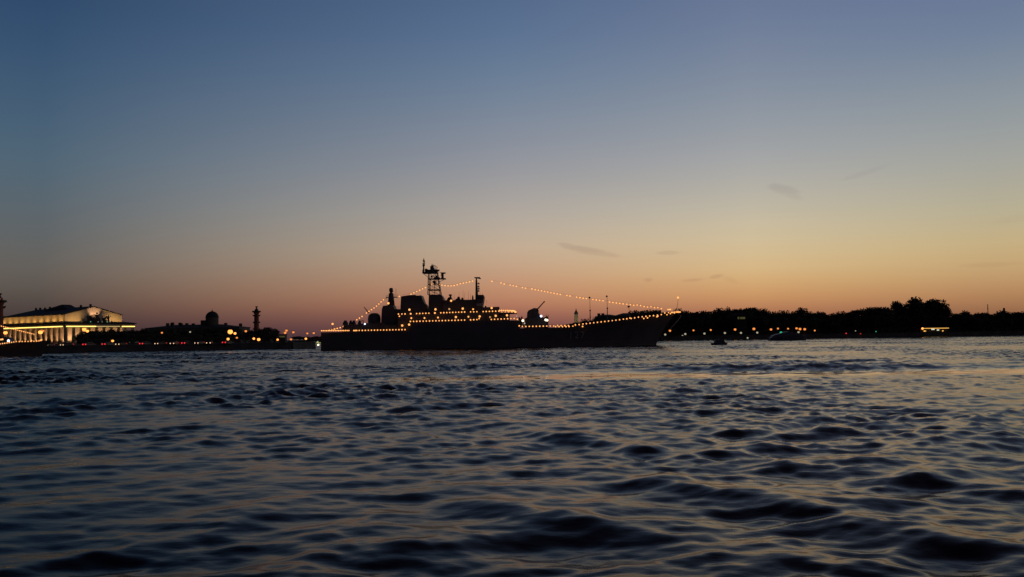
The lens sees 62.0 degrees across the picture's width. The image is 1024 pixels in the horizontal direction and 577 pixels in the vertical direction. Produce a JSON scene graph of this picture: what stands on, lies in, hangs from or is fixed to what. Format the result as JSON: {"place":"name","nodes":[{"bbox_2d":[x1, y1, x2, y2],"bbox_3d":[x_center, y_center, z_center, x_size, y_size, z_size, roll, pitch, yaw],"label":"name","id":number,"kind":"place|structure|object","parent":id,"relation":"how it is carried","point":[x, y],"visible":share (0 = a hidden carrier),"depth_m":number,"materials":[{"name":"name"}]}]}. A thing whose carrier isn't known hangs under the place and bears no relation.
{"place":"outdoors","nodes":[
{"label":"outdoors","id":0,"kind":"place"},
{"bbox_2d":[0,293,6,343],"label":"rostral column","id":1,"kind":"structure","parent":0,"point":[2,307],"depth_m":347.47,"materials":[{"name":"brown stone"}]},
{"bbox_2d":[55,341,300,346],"bbox_3d":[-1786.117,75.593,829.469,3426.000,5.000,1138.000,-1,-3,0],"label":"ground","id":2,"kind":"structure","parent":0,"point":[180,343],"depth_m":486.72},
{"bbox_2d":[3,304,137,344],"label":"colonnaded temple","id":3,"kind":"structure","parent":2,"relation":"on","point":[60,324],"depth_m":627.06,"materials":[{"name":"stone"}]},
{"bbox_2d":[82,312,112,322],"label":"sculpture group","id":4,"kind":"object","parent":3,"relation":"on","point":[91,318],"visible":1,"depth_m":621.01,"materials":[{"name":"grey stone"}]},
{"bbox_2d":[73,333,86,344],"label":"broadleaf tree","id":5,"kind":"object","parent":2,"relation":"on","point":[79,336],"visible":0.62,"depth_m":379.17,"materials":[{"name":"green plant"}]},
{"bbox_2d":[82,334,101,343],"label":"broadleaf tree","id":6,"kind":"object","parent":2,"relation":"on","point":[90,336],"visible":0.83,"depth_m":374.13,"materials":[{"name":"green plant"}]},
{"bbox_2d":[93,334,103,344],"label":"broadleaf tree","id":7,"kind":"object","parent":2,"relation":"on","point":[99,335],"visible":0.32,"depth_m":383.95,"materials":[{"name":"green plant"}]},
{"bbox_2d":[97,330,109,342],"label":"broadleaf tree","id":8,"kind":"object","parent":2,"relation":"on","point":[104,332],"visible":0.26,"depth_m":413.54,"materials":[{"name":"green plant"}]},
{"bbox_2d":[102,342,114,344],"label":"car","id":9,"kind":"object","parent":2,"relation":"on","point":[108,343],"visible":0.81,"depth_m":295.64,"materials":[{"name":"grey paint"}]},
{"bbox_2d":[115,342,126,344],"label":"car","id":10,"kind":"object","parent":2,"relation":"on","point":[120,343],"visible":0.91,"depth_m":290.67,"materials":[{"name":"paint"}]},
{"bbox_2d":[128,330,138,334],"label":"broadleaf tree","id":11,"kind":"object","parent":2,"relation":"on","point":[131,331],"visible":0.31,"depth_m":430.01,"materials":[{"name":"green plant"}]},
{"bbox_2d":[127,334,140,343],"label":"broadleaf tree","id":12,"kind":"object","parent":2,"relation":"on","point":[133,336],"visible":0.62,"depth_m":382.63,"materials":[{"name":"green plant"}]},
{"bbox_2d":[139,328,152,339],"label":"broadleaf tree","id":13,"kind":"object","parent":2,"relation":"on","point":[145,331],"visible":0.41,"depth_m":414.68,"materials":[{"name":"green plant"}]},
{"bbox_2d":[151,329,164,338],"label":"broadleaf tree","id":14,"kind":"object","parent":2,"relation":"on","point":[157,332],"visible":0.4,"depth_m":413.02,"materials":[{"name":"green plant"}]},
{"bbox_2d":[154,335,164,341],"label":"broadleaf tree","id":15,"kind":"object","parent":2,"relation":"on","point":[158,336],"visible":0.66,"depth_m":379.03,"materials":[{"name":"green plant"}]},
{"bbox_2d":[165,328,176,341],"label":"broadleaf tree","id":16,"kind":"object","parent":2,"relation":"on","point":[171,330],"visible":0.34,"depth_m":413.93,"materials":[{"name":"green plant"}]},
{"bbox_2d":[170,341,178,345],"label":"car","id":17,"kind":"object","parent":2,"relation":"on","point":[174,342],"visible":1,"depth_m":290.57,"materials":[{"name":"grey paint"}]},
{"bbox_2d":[170,332,179,342],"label":"broadleaf tree","id":18,"kind":"object","parent":2,"relation":"on","point":[176,334],"visible":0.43,"depth_m":382.22,"materials":[{"name":"green plant"}]},
{"bbox_2d":[77,334,279,344],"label":"hedge","id":19,"kind":"object","parent":2,"relation":"on","point":[197,339],"visible":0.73,"depth_m":371.22,"materials":[{"name":"green plant"}]},
{"bbox_2d":[43,341,315,352],"bbox_3d":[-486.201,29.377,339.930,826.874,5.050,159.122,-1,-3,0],"label":"embankment wall","id":20,"kind":"structure","parent":2,"relation":"on","point":[157,347],"depth_m":292.52,"materials":[{"name":"stone"}]},
{"bbox_2d":[176,335,189,341],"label":"broadleaf tree","id":21,"kind":"object","parent":2,"relation":"on","point":[181,336],"visible":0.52,"depth_m":377.62,"materials":[{"name":"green plant"}]},
{"bbox_2d":[181,341,192,343],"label":"car","id":22,"kind":"object","parent":2,"relation":"on","point":[187,342],"visible":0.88,"depth_m":296.56,"materials":[{"name":"paint"}]},
{"bbox_2d":[181,329,193,335],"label":"broadleaf tree","id":23,"kind":"object","parent":2,"relation":"on","point":[185,332],"visible":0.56,"depth_m":425.90,"materials":[{"name":"green plant"}]},
{"bbox_2d":[186,333,196,341],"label":"broadleaf tree","id":24,"kind":"object","parent":2,"relation":"on","point":[190,335],"visible":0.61,"depth_m":380.12,"materials":[{"name":"green plant"}]},
{"bbox_2d":[192,335,206,340],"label":"broadleaf tree","id":25,"kind":"object","parent":2,"relation":"on","point":[195,336],"visible":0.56,"depth_m":379.83,"materials":[{"name":"green plant"}]},
{"bbox_2d":[203,333,214,342],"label":"broadleaf tree","id":26,"kind":"object","parent":2,"relation":"on","point":[209,335],"visible":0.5,"depth_m":380.07,"materials":[{"name":"green plant"}]},
{"bbox_2d":[222,340,233,344],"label":"car","id":27,"kind":"object","parent":2,"relation":"on","point":[227,342],"visible":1,"depth_m":296.55,"materials":[{"name":"grey paint"}]},
{"bbox_2d":[225,327,236,339],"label":"broadleaf tree","id":28,"kind":"object","parent":2,"relation":"on","point":[233,329],"visible":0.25,"depth_m":403.02,"materials":[{"name":"green plant"}]},
{"bbox_2d":[229,333,242,342],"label":"broadleaf tree","id":29,"kind":"object","parent":2,"relation":"on","point":[236,335],"visible":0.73,"depth_m":379.69,"materials":[{"name":"green plant"}]},
{"bbox_2d":[241,334,256,342],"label":"broadleaf tree","id":30,"kind":"object","parent":2,"relation":"on","point":[251,335],"visible":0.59,"depth_m":379.83,"materials":[{"name":"green plant"}]},
{"bbox_2d":[252,306,260,341],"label":"rostral column","id":31,"kind":"structure","parent":2,"relation":"on","point":[256,315],"depth_m":518.67,"materials":[{"name":"stone"}]},
{"bbox_2d":[255,329,261,342],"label":"broadleaf tree","id":32,"kind":"object","parent":2,"relation":"on","point":[257,332],"visible":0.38,"depth_m":399.42,"materials":[{"name":"green plant"}]},
{"bbox_2d":[257,332,270,341],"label":"broadleaf tree","id":33,"kind":"object","parent":2,"relation":"on","point":[263,334],"visible":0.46,"depth_m":380.53,"materials":[{"name":"green plant"}]},
{"bbox_2d":[260,327,277,341],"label":"broadleaf tree","id":34,"kind":"object","parent":2,"relation":"on","point":[267,329],"visible":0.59,"depth_m":394.66,"materials":[{"name":"green plant"}]},
{"bbox_2d":[268,333,279,341],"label":"broadleaf tree","id":35,"kind":"object","parent":2,"relation":"on","point":[274,335],"visible":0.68,"depth_m":380.23,"materials":[{"name":"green plant"}]},
{"bbox_2d":[279,334,287,341],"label":"kiosk","id":36,"kind":"object","parent":2,"relation":"on","point":[283,337],"visible":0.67,"depth_m":431.35,"materials":[{"name":"paint"}]},
{"bbox_2d":[144,310,250,343],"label":"domed building","id":37,"kind":"structure","parent":0,"point":[212,319],"depth_m":582.53,"materials":[{"name":"paint"}]},
{"bbox_2d":[0,335,1023,576],"bbox_3d":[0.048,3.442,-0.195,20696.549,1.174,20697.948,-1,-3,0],"label":"water","id":38,"kind":"structure","parent":0,"point":[864,457],"depth_m":23.92,"materials":[{"name":"blue liquid"}]},
{"bbox_2d":[0,337,50,356],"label":"moored ship","id":39,"kind":"object","parent":38,"relation":"on","point":[13,348],"visible":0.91,"depth_m":220.82,"materials":[{"name":"metal"}]},
{"bbox_2d":[321,260,680,349],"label":"landing ship","id":40,"kind":"object","parent":38,"relation":"on","point":[484,331],"visible":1,"depth_m":262.92,"materials":[{"name":"grey paint"}]},
{"bbox_2d":[321,329,405,330],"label":"light string","id":41,"kind":"object","parent":40,"relation":"attached to","point":[359,330],"visible":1,"depth_m":262.04,"materials":[{"name":"yellow"}]},
{"bbox_2d":[334,287,425,329],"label":"light string","id":42,"kind":"object","parent":40,"relation":"attached to","point":[378,304],"visible":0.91,"depth_m":270.07,"materials":[{"name":"yellow"}]},
{"bbox_2d":[410,318,479,321],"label":"light string","id":43,"kind":"object","parent":40,"relation":"attached to","point":[445,320],"visible":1,"depth_m":262.20,"materials":[{"name":"yellow"}]},
{"bbox_2d":[499,309,515,312],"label":"light string","id":44,"kind":"object","parent":40,"relation":"attached to","point":[514,311],"visible":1,"depth_m":265.91,"materials":[{"name":"yellow"}]},
{"bbox_2d":[491,280,661,308],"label":"light string","id":45,"kind":"object","parent":40,"relation":"attached to","point":[580,297],"visible":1,"depth_m":270.16,"materials":[{"name":"yellow"}]},
{"bbox_2d":[575,311,677,325],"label":"light string","id":46,"kind":"object","parent":40,"relation":"attached to","point":[626,318],"visible":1,"depth_m":263.36,"materials":[{"name":"yellow"}]},
{"bbox_2d":[711,339,727,344],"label":"motorboat","id":47,"kind":"object","parent":38,"relation":"on","point":[719,342],"visible":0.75,"depth_m":260.63,"materials":[{"name":"black paint"}]},
{"bbox_2d":[768,332,806,340],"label":"cabin boat","id":48,"kind":"object","parent":38,"relation":"on","point":[784,336],"visible":0.84,"depth_m":369.52,"materials":[{"name":"black paint"}]},
{"bbox_2d":[0,0,1023,341],"label":"sky","id":49,"kind":"structure","parent":0,"point":[301,162],"materials":[{"name":"blue"}]},
{"bbox_2d":[574,310,577,323],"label":"bell tower","id":50,"kind":"structure","parent":0,"point":[575,316],"depth_m":898.10,"materials":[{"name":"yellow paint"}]},
{"bbox_2d":[595,313,616,321],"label":"apartment building","id":51,"kind":"structure","parent":0,"point":[602,315],"depth_m":547.77,"materials":[{"name":"paint"}]},
{"bbox_2d":[616,311,641,320],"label":"apartment building","id":52,"kind":"structure","parent":0,"point":[624,315],"depth_m":559.79,"materials":[{"name":"paint"}]},
{"bbox_2d":[713,309,768,334],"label":"apartment building","id":53,"kind":"structure","parent":0,"point":[733,334],"depth_m":544.12,"materials":[{"name":"paint"}]},
{"bbox_2d":[771,327,841,333],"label":"apartment building","id":54,"kind":"structure","parent":0,"point":[811,332],"depth_m":547.11,"materials":[{"name":"paint"}]},
{"bbox_2d":[850,315,937,332],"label":"apartment building","id":55,"kind":"structure","parent":0,"point":[883,331],"depth_m":549.12,"materials":[{"name":"paint"}]},
{"bbox_2d":[947,328,1019,331],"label":"apartment building","id":56,"kind":"structure","parent":0,"point":[978,330],"depth_m":555.09,"materials":[{"name":"paint"}]},
{"bbox_3d":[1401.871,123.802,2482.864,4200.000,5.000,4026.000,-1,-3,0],"label":"ground","id":57,"kind":"structure","parent":0,"visible":0},
{"bbox_2d":[592,316,606,322],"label":"broadleaf tree","id":58,"kind":"object","parent":57,"relation":"on","point":[597,318],"visible":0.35,"depth_m":510.18,"materials":[{"name":"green plant"}]},
{"bbox_2d":[626,310,636,319],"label":"broadleaf tree","id":59,"kind":"object","parent":57,"relation":"on","point":[631,314],"visible":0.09,"depth_m":519.90,"materials":[{"name":"green plant"}]},
{"bbox_2d":[630,311,644,318],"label":"broadleaf tree","id":60,"kind":"object","parent":57,"relation":"on","point":[638,314],"visible":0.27,"depth_m":503.72,"materials":[{"name":"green plant"}]},
{"bbox_2d":[645,309,655,316],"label":"broadleaf tree","id":61,"kind":"object","parent":57,"relation":"on","point":[650,313],"visible":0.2,"depth_m":512.94,"materials":[{"name":"green plant"}]},
{"bbox_2d":[288,331,1023,342],"bbox_3d":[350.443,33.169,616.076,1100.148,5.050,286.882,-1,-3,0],"label":"embankment wall","id":62,"kind":"structure","parent":57,"relation":"on","point":[863,335],"depth_m":482.99,"materials":[{"name":"stone"}]},
{"bbox_2d":[663,318,676,334],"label":"broadleaf tree","id":63,"kind":"object","parent":57,"relation":"on","point":[671,322],"visible":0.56,"depth_m":493.71,"materials":[{"name":"green plant"}]},
{"bbox_2d":[679,310,691,321],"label":"broadleaf tree","id":64,"kind":"object","parent":57,"relation":"on","point":[685,313],"visible":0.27,"depth_m":502.87,"materials":[{"name":"green plant"}]},
{"bbox_2d":[695,310,710,334],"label":"broadleaf tree","id":65,"kind":"object","parent":57,"relation":"on","point":[705,313],"visible":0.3,"depth_m":503.94,"materials":[{"name":"green plant"}]},
{"bbox_2d":[708,311,715,333],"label":"broadleaf tree","id":66,"kind":"object","parent":57,"relation":"on","point":[712,316],"visible":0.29,"depth_m":515.00,"materials":[{"name":"green plant"}]},
{"bbox_2d":[713,308,726,332],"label":"broadleaf tree","id":67,"kind":"object","parent":57,"relation":"on","point":[718,313],"visible":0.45,"depth_m":514.52,"materials":[{"name":"green plant"}]},
{"bbox_2d":[725,306,733,330],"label":"broadleaf tree","id":68,"kind":"object","parent":57,"relation":"on","point":[728,311],"visible":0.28,"depth_m":504.86,"materials":[{"name":"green plant"}]},
{"bbox_2d":[724,309,741,317],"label":"broadleaf tree","id":69,"kind":"object","parent":57,"relation":"on","point":[735,311],"visible":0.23,"depth_m":510.62,"materials":[{"name":"green plant"}]},
{"bbox_2d":[733,313,746,334],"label":"balcony house","id":70,"kind":"structure","parent":57,"relation":"on","point":[740,321],"depth_m":488.60,"materials":[{"name":"paint"}]},
{"bbox_2d":[741,307,756,333],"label":"broadleaf tree","id":71,"kind":"object","parent":57,"relation":"on","point":[748,311],"visible":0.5,"depth_m":504.08,"materials":[{"name":"green plant"}]},
{"bbox_2d":[754,308,769,334],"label":"broadleaf tree","id":72,"kind":"object","parent":57,"relation":"on","point":[762,312],"visible":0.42,"depth_m":506.68,"materials":[{"name":"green plant"}]},
{"bbox_2d":[764,313,773,333],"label":"broadleaf tree","id":73,"kind":"object","parent":57,"relation":"on","point":[768,316],"visible":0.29,"depth_m":508.63,"materials":[{"name":"green plant"}]},
{"bbox_2d":[767,311,778,331],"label":"broadleaf tree","id":74,"kind":"object","parent":57,"relation":"on","point":[773,313],"visible":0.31,"depth_m":511.28,"materials":[{"name":"green plant"}]},
{"bbox_2d":[768,318,779,333],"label":"broadleaf tree","id":75,"kind":"object","parent":57,"relation":"on","point":[772,323],"visible":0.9,"depth_m":494.83,"materials":[{"name":"green plant"}]},
{"bbox_2d":[775,317,789,331],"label":"broadleaf tree","id":76,"kind":"object","parent":57,"relation":"on","point":[783,322],"visible":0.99,"depth_m":495.14,"materials":[{"name":"green plant"}]},
{"bbox_2d":[773,310,794,331],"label":"broadleaf tree","id":77,"kind":"object","parent":57,"relation":"on","point":[784,314],"visible":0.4,"depth_m":503.33,"materials":[{"name":"green plant"}]},
{"bbox_2d":[787,320,797,330],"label":"broadleaf tree","id":78,"kind":"object","parent":57,"relation":"on","point":[793,324],"visible":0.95,"depth_m":497.06,"materials":[{"name":"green plant"}]},
{"bbox_2d":[795,307,810,333],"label":"broadleaf tree","id":79,"kind":"object","parent":57,"relation":"on","point":[801,312],"visible":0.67,"depth_m":502.80,"materials":[{"name":"green plant"}]},
{"bbox_2d":[795,317,812,332],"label":"broadleaf tree","id":80,"kind":"object","parent":57,"relation":"on","point":[806,322],"visible":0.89,"depth_m":495.00,"materials":[{"name":"green plant"}]},
{"bbox_2d":[807,313,818,333],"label":"broadleaf tree","id":81,"kind":"object","parent":57,"relation":"on","point":[812,315],"visible":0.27,"depth_m":505.72,"materials":[{"name":"green plant"}]},
{"bbox_2d":[813,312,822,333],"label":"broadleaf tree","id":82,"kind":"object","parent":57,"relation":"on","point":[818,315],"visible":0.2,"depth_m":516.01,"materials":[{"name":"green plant"}]},
{"bbox_2d":[820,314,836,332],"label":"broadleaf tree","id":83,"kind":"object","parent":57,"relation":"on","point":[825,316],"visible":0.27,"depth_m":505.51,"materials":[{"name":"green plant"}]},
{"bbox_2d":[833,312,845,332],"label":"broadleaf tree","id":84,"kind":"object","parent":57,"relation":"on","point":[839,316],"visible":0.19,"depth_m":505.24,"materials":[{"name":"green plant"}]},
{"bbox_2d":[837,311,849,321],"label":"broadleaf tree","id":85,"kind":"object","parent":57,"relation":"on","point":[846,316],"visible":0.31,"depth_m":506.31,"materials":[{"name":"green plant"}]},
{"bbox_2d":[668,325,1023,335],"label":"hedge","id":86,"kind":"object","parent":57,"relation":"on","point":[873,331],"visible":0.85,"depth_m":492.06,"materials":[{"name":"green plant"}]},
{"bbox_2d":[848,308,865,332],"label":"broadleaf tree","id":87,"kind":"object","parent":57,"relation":"on","point":[857,313],"visible":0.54,"depth_m":502.64,"materials":[{"name":"green plant"}]},
{"bbox_2d":[859,308,870,331],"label":"broadleaf tree","id":88,"kind":"object","parent":57,"relation":"on","point":[866,315],"visible":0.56,"depth_m":503.10,"materials":[{"name":"green plant"}]},
{"bbox_2d":[865,307,878,332],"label":"broadleaf tree","id":89,"kind":"object","parent":57,"relation":"on","point":[871,309],"visible":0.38,"depth_m":503.43,"materials":[{"name":"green plant"}]},
{"bbox_2d":[869,307,891,332],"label":"broadleaf tree","id":90,"kind":"object","parent":57,"relation":"on","point":[880,312],"visible":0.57,"depth_m":499.86,"materials":[{"name":"green plant"}]},
{"bbox_2d":[881,307,897,332],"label":"broadleaf tree","id":91,"kind":"object","parent":57,"relation":"on","point":[890,311],"visible":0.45,"depth_m":501.69,"materials":[{"name":"green plant"}]},
{"bbox_2d":[890,300,904,332],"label":"broadleaf tree","id":92,"kind":"object","parent":57,"relation":"on","point":[895,304],"visible":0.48,"depth_m":505.53,"materials":[{"name":"green plant"}]},
{"bbox_2d":[898,303,913,332],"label":"broadleaf tree","id":93,"kind":"object","parent":57,"relation":"on","point":[905,312],"visible":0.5,"depth_m":504.21,"materials":[{"name":"green plant"}]},
{"bbox_2d":[907,296,925,331],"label":"broadleaf tree","id":94,"kind":"object","parent":57,"relation":"on","point":[915,304],"visible":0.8,"depth_m":503.34,"materials":[{"name":"green plant"}]},
{"bbox_2d":[920,303,933,318],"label":"broadleaf tree","id":95,"kind":"object","parent":57,"relation":"on","point":[928,314],"visible":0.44,"depth_m":500.95,"materials":[{"name":"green plant"}]},
{"bbox_2d":[916,326,949,331],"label":"cafe pavilion","id":96,"kind":"structure","parent":57,"relation":"on","point":[933,328],"depth_m":490.19,"materials":[{"name":"paint"}]},
{"bbox_2d":[923,298,949,323],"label":"broadleaf tree","id":97,"kind":"object","parent":57,"relation":"on","point":[936,306],"visible":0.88,"depth_m":501.93,"materials":[{"name":"green plant"}]},
{"bbox_2d":[936,304,951,325],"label":"broadleaf tree","id":98,"kind":"object","parent":57,"relation":"on","point":[945,314],"visible":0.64,"depth_m":500.58,"materials":[{"name":"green plant"}]},
{"bbox_2d":[951,313,961,330],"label":"broadleaf tree","id":99,"kind":"object","parent":57,"relation":"on","point":[955,316],"visible":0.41,"depth_m":505.38,"materials":[{"name":"green plant"}]},
{"bbox_2d":[957,310,972,329],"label":"broadleaf tree","id":100,"kind":"object","parent":57,"relation":"on","point":[964,313],"visible":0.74,"depth_m":500.08,"materials":[{"name":"green plant"}]},
{"bbox_2d":[969,312,988,330],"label":"broadleaf tree","id":101,"kind":"object","parent":57,"relation":"on","point":[980,315],"visible":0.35,"depth_m":502.00,"materials":[{"name":"green plant"}]},
{"bbox_2d":[986,313,1004,330],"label":"broadleaf tree","id":102,"kind":"object","parent":57,"relation":"on","point":[995,317],"visible":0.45,"depth_m":505.24,"materials":[{"name":"green plant"}]},
{"bbox_2d":[996,310,1007,330],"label":"broadleaf tree","id":103,"kind":"object","parent":57,"relation":"on","point":[1003,312],"visible":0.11,"depth_m":513.41,"materials":[{"name":"green plant"}]},
{"bbox_2d":[1000,312,1023,330],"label":"broadleaf tree","id":104,"kind":"object","parent":57,"relation":"on","point":[1009,315],"visible":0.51,"depth_m":503.68,"materials":[{"name":"green plant"}]}
]}

